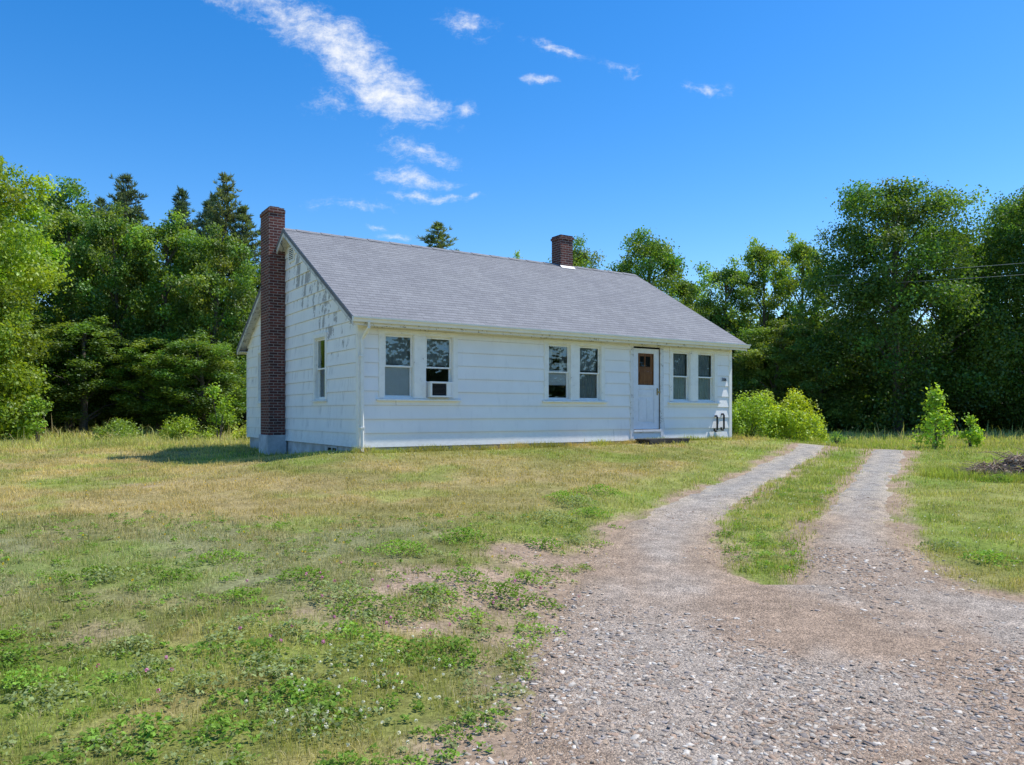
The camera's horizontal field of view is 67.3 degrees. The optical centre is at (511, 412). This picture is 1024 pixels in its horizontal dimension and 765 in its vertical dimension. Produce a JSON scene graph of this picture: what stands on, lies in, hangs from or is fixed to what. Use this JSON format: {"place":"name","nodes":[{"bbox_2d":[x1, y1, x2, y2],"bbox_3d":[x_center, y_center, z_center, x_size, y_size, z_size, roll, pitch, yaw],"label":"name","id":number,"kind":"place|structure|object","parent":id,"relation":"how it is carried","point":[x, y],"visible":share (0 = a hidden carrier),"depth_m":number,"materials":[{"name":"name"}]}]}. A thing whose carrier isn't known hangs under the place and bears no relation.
{"place":"outdoors","nodes":[
{"label":"outdoors","id":0,"kind":"place"},
{"bbox_2d":[0,415,1023,764],"bbox_3d":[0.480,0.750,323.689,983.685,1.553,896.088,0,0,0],"label":"ground","id":1,"kind":"structure","parent":0,"point":[506,545],"depth_m":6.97,"materials":[{"name":"green plant"}]},
{"bbox_2d":[0,266,33,359],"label":"maple tree","id":2,"kind":"object","parent":1,"relation":"on","point":[15,309],"visible":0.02,"depth_m":27.05,"materials":[{"name":"green plant"}]},
{"bbox_2d":[0,205,58,395],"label":"maple tree","id":3,"kind":"object","parent":1,"relation":"on","point":[41,307],"visible":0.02,"depth_m":33.60,"materials":[{"name":"green plant"}]},
{"bbox_2d":[23,393,53,440],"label":"sapling","id":4,"kind":"object","parent":1,"relation":"on","point":[37,403],"visible":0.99,"depth_m":24.09,"materials":[{"name":"green plant"}]},
{"bbox_2d":[0,156,80,441],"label":"maple tree","id":5,"kind":"object","parent":1,"relation":"on","point":[16,377],"visible":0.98,"depth_m":24.09,"materials":[{"name":"green plant"}]},
{"bbox_2d":[9,300,87,418],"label":"maple tree","id":6,"kind":"object","parent":1,"relation":"on","point":[43,317],"visible":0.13,"depth_m":30.69,"materials":[{"name":"green plant"}]},
{"bbox_2d":[1,176,124,425],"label":"maple tree","id":7,"kind":"object","parent":1,"relation":"on","point":[56,201],"visible":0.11,"depth_m":37.46,"materials":[{"name":"green plant"}]},
{"bbox_2d":[17,200,128,432],"bbox_3d":[-19.259,-3.998,33.623,4.874,10.877,5.425,0,0,1],"label":"maple tree","id":8,"kind":"object","parent":1,"relation":"on","point":[70,223],"visible":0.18,"depth_m":32.91,"materials":[{"name":"green plant"}]},
{"bbox_2d":[29,315,144,433],"bbox_3d":[-16.964,-1.365,30.621,4.484,5.131,4.991,0,0,43],"label":"maple tree","id":9,"kind":"object","parent":1,"relation":"on","point":[80,331],"visible":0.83,"depth_m":29.89,"materials":[{"name":"green plant"}]},
{"bbox_2d":[36,209,159,420],"bbox_3d":[-20.322,-4.621,39.952,7.688,12.223,7.362,0,0,7],"label":"maple tree","id":10,"kind":"object","parent":1,"relation":"on","point":[44,302],"visible":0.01,"depth_m":38.42,"materials":[{"name":"green plant"}]},
{"bbox_2d":[90,197,107,218],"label":"pine tree","id":11,"kind":"object","parent":1,"relation":"on","point":[99,201],"visible":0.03,"depth_m":44.12,"materials":[{"name":"green plant"}]},
{"bbox_2d":[52,200,175,431],"bbox_3d":[-16.865,-3.839,33.004,4.818,10.539,5.126,0,0,-21],"label":"maple tree","id":12,"kind":"object","parent":1,"relation":"on","point":[113,227],"visible":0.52,"depth_m":31.81,"materials":[{"name":"green plant"}]},
{"bbox_2d":[91,417,147,441],"bbox_3d":[-13.203,0.595,25.776,1.638,0.929,1.767,0,0,44],"label":"bush","id":13,"kind":"object","parent":1,"relation":"on","point":[119,424],"visible":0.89,"depth_m":25.58,"materials":[{"name":"green plant"}]},
{"bbox_2d":[105,173,156,318],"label":"pine tree","id":14,"kind":"object","parent":1,"relation":"on","point":[130,192],"visible":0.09,"depth_m":39.53,"materials":[{"name":"green plant"}]},
{"bbox_2d":[87,332,215,432],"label":"maple tree","id":15,"kind":"object","parent":1,"relation":"on","point":[145,345],"visible":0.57,"depth_m":30.10,"materials":[{"name":"green plant"}]},
{"bbox_2d":[111,207,229,429],"bbox_3d":[-14.784,-3.662,33.050,4.991,10.159,4.484,0,0,3],"label":"maple tree","id":16,"kind":"object","parent":1,"relation":"on","point":[166,236],"visible":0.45,"depth_m":32.16,"materials":[{"name":"green plant"}]},
{"bbox_2d":[152,198,192,332],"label":"pine tree","id":17,"kind":"object","parent":1,"relation":"on","point":[181,204],"visible":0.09,"depth_m":38.93,"materials":[{"name":"green plant"}]},
{"bbox_2d":[159,186,195,264],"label":"pine tree","id":18,"kind":"object","parent":1,"relation":"on","point":[181,192],"visible":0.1,"depth_m":41.12,"materials":[{"name":"green plant"}]},
{"bbox_2d":[154,413,217,439],"bbox_3d":[-10.652,0.527,25.589,1.724,1.080,1.889,0,0,13],"label":"bush","id":19,"kind":"object","parent":1,"relation":"on","point":[186,424],"visible":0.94,"depth_m":25.22,"materials":[{"name":"green plant"}]},
{"bbox_2d":[135,333,246,433],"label":"maple tree","id":20,"kind":"object","parent":1,"relation":"on","point":[202,408],"visible":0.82,"depth_m":29.52,"materials":[{"name":"green plant"}]},
{"bbox_2d":[180,199,226,329],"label":"pine tree","id":21,"kind":"object","parent":1,"relation":"on","point":[202,216],"visible":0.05,"depth_m":38.08,"materials":[{"name":"green plant"}]},
{"bbox_2d":[147,222,260,429],"bbox_3d":[-12.910,-3.431,33.032,4.912,9.609,4.618,0,0,-32],"label":"maple tree","id":22,"kind":"object","parent":1,"relation":"on","point":[238,297],"visible":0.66,"depth_m":32.15,"materials":[{"name":"green plant"}]},
{"bbox_2d":[191,191,228,303],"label":"pine tree","id":23,"kind":"object","parent":1,"relation":"on","point":[211,199],"visible":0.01,"depth_m":40.71,"materials":[{"name":"green plant"}]},
{"bbox_2d":[203,382,237,438],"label":"sapling","id":24,"kind":"object","parent":1,"relation":"on","point":[214,389],"visible":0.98,"depth_m":26.00,"materials":[{"name":"green plant"}]},
{"bbox_2d":[190,172,251,404],"bbox_3d":[-13.715,-5.017,36.125,4.767,12.880,5.298,0,0,-41],"label":"pine tree","id":25,"kind":"object","parent":1,"relation":"on","point":[221,213],"visible":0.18,"depth_m":36.08,"materials":[{"name":"green plant"}]},
{"bbox_2d":[217,204,260,426],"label":"pine tree","id":26,"kind":"object","parent":1,"relation":"on","point":[244,233],"visible":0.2,"depth_m":35.83,"materials":[{"name":"green plant"}]},
{"bbox_2d":[230,420,248,440],"bbox_3d":[-8.525,0.590,25.166,1.477,0.963,1.363,0,0,0],"label":"bush","id":27,"kind":"object","parent":1,"relation":"on","point":[241,434],"visible":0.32,"depth_m":24.94,"materials":[{"name":"green plant"}]},
{"bbox_2d":[235,262,260,397],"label":"maple tree","id":28,"kind":"object","parent":1,"relation":"on","point":[258,284],"depth_m":35.07,"materials":[{"name":"green plant"}]},
{"bbox_2d":[96,561,578,692],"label":"pink clover flowers","id":29,"kind":"object","parent":1,"relation":"on","point":[334,617],"visible":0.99,"depth_m":5.02,"materials":[{"name":"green plant"}]},
{"bbox_2d":[2,456,735,580],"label":"yellow wildflowers","id":30,"kind":"object","parent":1,"relation":"on","point":[305,512],"visible":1,"depth_m":8.78,"materials":[{"name":"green plant"}]},
{"bbox_2d":[417,219,458,250],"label":"pine tree","id":31,"kind":"object","parent":1,"relation":"on","point":[432,237],"visible":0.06,"depth_m":45.22,"materials":[{"name":"green plant"}]},
{"bbox_2d":[236,206,750,454],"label":"house","id":32,"kind":"structure","parent":1,"relation":"on","point":[345,343],"depth_m":18.05,"materials":[{"name":"white"}]},
{"bbox_2d":[259,353,260,401],"bbox_3d":[-6.664,-0.960,20.739,0.112,1.320,0.700,0,0,-33],"label":"window","id":33,"kind":"structure","parent":32,"relation":"in","point":[260,353],"depth_m":20.99,"materials":[{"name":"white wood"}]},
{"bbox_2d":[316,337,324,399],"bbox_3d":[-4.153,-0.975,16.909,0.112,1.350,0.660,0,0,-33],"label":"window","id":34,"kind":"structure","parent":32,"relation":"in","point":[318,341],"depth_m":17.15,"materials":[{"name":"white wood"}]},
{"bbox_2d":[327,446,337,450],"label":"basement window","id":35,"kind":"structure","parent":32,"relation":"in","point":[335,448],"depth_m":16.36,"materials":[{"name":"glass"}]},
{"bbox_2d":[384,333,413,397],"bbox_3d":[-2.319,-0.945,15.586,0.653,1.290,0.141,0,0,-33],"label":"window","id":36,"kind":"structure","parent":32,"relation":"in","point":[398,348],"depth_m":15.65,"materials":[{"name":"clear glass"}]},
{"bbox_2d":[426,381,452,397],"bbox_3d":[-1.551,-0.492,16.056,0.555,0.335,0.340,0,0,-33],"label":"air conditioner","id":37,"kind":"object","parent":32,"relation":"attached to","point":[439,389],"visible":0.96,"depth_m":15.92,"materials":[{"name":"white plastic"}]},
{"bbox_2d":[426,336,452,398],"bbox_3d":[-1.557,-0.945,16.086,0.641,1.290,0.141,0,0,-33],"label":"window","id":38,"kind":"structure","parent":32,"relation":"in","point":[439,350],"depth_m":16.17,"materials":[{"name":"clear glass"}]},
{"bbox_2d":[549,343,569,399],"bbox_3d":[1.050,-0.945,17.795,0.638,1.290,0.141,0,0,-33],"label":"window","id":39,"kind":"structure","parent":32,"relation":"in","point":[561,376],"depth_m":17.90,"materials":[{"name":"clear glass"}]},
{"bbox_2d":[580,345,600,399],"bbox_3d":[1.810,-0.945,18.292,0.660,1.290,0.141,0,0,-33],"label":"window","id":40,"kind":"structure","parent":32,"relation":"in","point":[590,356],"depth_m":18.39,"materials":[{"name":"clear glass"}]},
{"bbox_2d":[634,348,659,429],"bbox_3d":[3.352,-0.565,19.254,0.875,2.090,0.205,0,0,-33],"label":"door","id":41,"kind":"structure","parent":32,"relation":"in","point":[646,361],"depth_m":19.28,"materials":[{"name":"white paint"}]},
{"bbox_2d":[673,351,689,401],"bbox_3d":[4.336,-0.945,19.949,0.620,1.290,0.141,0,0,-33],"label":"window","id":42,"kind":"structure","parent":32,"relation":"in","point":[681,383],"depth_m":20.04,"materials":[{"name":"clear glass"}]},
{"bbox_2d":[698,353,713,401],"bbox_3d":[5.097,-0.945,20.448,0.620,1.290,0.141,0,0,-33],"label":"window","id":43,"kind":"structure","parent":32,"relation":"in","point":[705,361],"depth_m":20.55,"materials":[{"name":"clear glass"}]},
{"bbox_2d":[0,474,1022,764],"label":"weeds","id":44,"kind":"object","parent":1,"relation":"on","point":[98,738],"visible":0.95,"depth_m":4.71,"materials":[{"name":"green plant"}]},
{"bbox_2d":[513,250,522,258],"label":"maple tree","id":45,"kind":"object","parent":1,"relation":"on","point":[517,255],"visible":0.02,"depth_m":46.20,"materials":[{"name":"green plant"}]},
{"bbox_2d":[35,307,1023,432],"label":"distant woods","id":46,"kind":"object","parent":1,"relation":"on","point":[730,327],"visible":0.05,"depth_m":37.37,"materials":[{"name":"green plant"}]},
{"bbox_2d":[548,233,606,269],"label":"maple tree","id":47,"kind":"object","parent":1,"relation":"on","point":[581,257],"visible":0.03,"depth_m":45.09,"materials":[{"name":"green plant"}]},
{"bbox_2d":[244,444,1019,764],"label":"white clover flowers","id":48,"kind":"object","parent":1,"relation":"on","point":[380,709],"visible":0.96,"depth_m":4.08,"materials":[{"name":"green plant"}]},
{"bbox_2d":[602,225,713,312],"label":"maple tree","id":49,"kind":"object","parent":1,"relation":"on","point":[656,252],"visible":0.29,"depth_m":40.79,"materials":[{"name":"green plant"}]},
{"bbox_2d":[635,438,689,444],"bbox_3d":[3.734,0.770,19.006,1.420,0.280,0.480,0,0,-33],"label":"doorstep","id":50,"kind":"object","parent":1,"relation":"on","point":[650,441],"visible":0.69,"depth_m":18.74,"materials":[{"name":"grey concrete"}]},
{"bbox_2d":[667,273,713,314],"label":"maple tree","id":51,"kind":"object","parent":1,"relation":"on","point":[683,288],"visible":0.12,"depth_m":43.28,"materials":[{"name":"green plant"}]},
{"bbox_2d":[675,298,710,316],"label":"maple tree","id":52,"kind":"object","parent":1,"relation":"on","point":[699,313],"visible":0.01,"depth_m":39.53,"materials":[{"name":"green plant"}]},
{"bbox_2d":[692,255,770,400],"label":"maple tree","id":53,"kind":"object","parent":1,"relation":"on","point":[730,278],"visible":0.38,"depth_m":37.48,"materials":[{"name":"green plant"}]},
{"bbox_2d":[732,399,752,436],"bbox_3d":[6.772,0.262,23.901,1.464,1.427,1.525,0,0,0],"label":"bush","id":54,"kind":"object","parent":1,"relation":"on","point":[736,414],"visible":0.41,"depth_m":23.70,"materials":[{"name":"green plant"}]},
{"bbox_2d":[732,389,779,438],"bbox_3d":[7.385,0.134,24.249,2.063,1.736,2.147,0,0,0],"label":"bush","id":55,"kind":"object","parent":1,"relation":"on","point":[754,407],"visible":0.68,"depth_m":23.77,"materials":[{"name":"green plant"}]},
{"bbox_2d":[741,390,793,438],"bbox_3d":[8.125,0.047,24.476,1.642,1.954,1.852,0,0,15],"label":"bush","id":56,"kind":"object","parent":1,"relation":"on","point":[782,411],"visible":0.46,"depth_m":24.06,"materials":[{"name":"green plant"}]},
{"bbox_2d":[732,235,807,381],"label":"maple tree","id":57,"kind":"object","parent":1,"relation":"on","point":[765,260],"visible":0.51,"depth_m":38.44,"materials":[{"name":"green plant"}]},
{"bbox_2d":[732,318,830,424],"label":"maple tree","id":58,"kind":"object","parent":1,"relation":"on","point":[757,348],"visible":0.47,"depth_m":34.90,"materials":[{"name":"green plant"}]},
{"bbox_2d":[769,408,829,441],"bbox_3d":[8.935,0.428,23.719,1.659,1.176,1.707,0,0,-42],"label":"bush","id":59,"kind":"object","parent":1,"relation":"on","point":[797,423],"visible":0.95,"depth_m":23.41,"materials":[{"name":"green plant"}]},
{"bbox_2d":[774,387,824,440],"bbox_3d":[9.101,0.080,24.615,1.828,1.933,1.706,0,0,0],"label":"bush","id":60,"kind":"object","parent":1,"relation":"on","point":[796,401],"visible":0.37,"depth_m":24.38,"materials":[{"name":"green plant"}]},
{"bbox_2d":[765,230,848,385],"bbox_3d":[15.016,-3.967,39.930,4.340,11.082,3.899,0,0,-13],"label":"maple tree","id":61,"kind":"object","parent":1,"relation":"on","point":[796,252],"visible":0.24,"depth_m":39.51,"materials":[{"name":"green plant"}]},
{"bbox_2d":[770,332,878,430],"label":"maple tree","id":62,"kind":"object","parent":1,"relation":"on","point":[824,403],"visible":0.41,"depth_m":33.65,"materials":[{"name":"green plant"}]},
{"bbox_2d":[826,428,848,444],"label":"bush","id":63,"kind":"object","parent":1,"relation":"on","point":[835,439],"visible":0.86,"depth_m":20.84,"materials":[{"name":"green plant"}]},
{"bbox_2d":[777,172,1023,435],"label":"maple tree","id":64,"kind":"object","parent":1,"relation":"on","point":[863,297],"visible":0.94,"depth_m":31.45,"materials":[{"name":"green plant"}]},
{"bbox_2d":[825,274,1023,285],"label":"power line","id":65,"kind":"object","parent":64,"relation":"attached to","point":[936,280],"visible":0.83,"depth_m":29.65,"materials":[{"name":"black"}]},
{"bbox_2d":[830,263,1020,275],"bbox_3d":[19.000,-5.612,28.251,14.152,0.195,0.018,0,0,32],"label":"power line","id":66,"kind":"object","parent":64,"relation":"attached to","point":[936,269],"visible":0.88,"depth_m":29.59,"materials":[{"name":"black"}]},
{"bbox_2d":[906,382,957,448],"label":"sapling","id":67,"kind":"object","parent":1,"relation":"on","point":[934,397],"visible":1,"depth_m":21.67,"materials":[{"name":"green plant"}]},
{"bbox_2d":[875,216,1023,431],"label":"maple tree","id":68,"kind":"object","parent":1,"relation":"on","point":[921,280],"visible":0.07,"depth_m":34.98,"materials":[{"name":"green plant"}]},
{"bbox_2d":[956,412,985,447],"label":"sapling","id":69,"kind":"object","parent":1,"relation":"on","point":[977,439],"visible":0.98,"depth_m":21.92,"materials":[{"name":"green plant"}]},
{"bbox_2d":[918,208,1023,429],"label":"maple tree","id":70,"kind":"object","parent":1,"relation":"on","point":[1009,304],"visible":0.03,"depth_m":37.47,"materials":[{"name":"green plant"}]},
{"bbox_2d":[932,185,1023,432],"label":"maple tree","id":71,"kind":"object","parent":1,"relation":"on","point":[1007,212],"visible":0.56,"depth_m":31.84,"materials":[{"name":"green plant"}]},
{"bbox_2d":[951,446,1023,478],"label":"brush pile","id":72,"kind":"object","parent":1,"relation":"on","point":[1014,462],"visible":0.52,"depth_m":14.22,"materials":[{"name":"wood"}]},
{"bbox_2d":[0,0,1023,332],"label":"sky","id":73,"kind":"structure","parent":0,"point":[512,126],"materials":[{"name":"blue"}]},
{"bbox_2d":[388,444,1023,764],"bbox_3d":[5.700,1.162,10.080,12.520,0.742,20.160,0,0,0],"label":"driveway","id":74,"kind":"structure","parent":0,"point":[655,572],"depth_m":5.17,"materials":[{"name":"grey gravel"}]}
]}

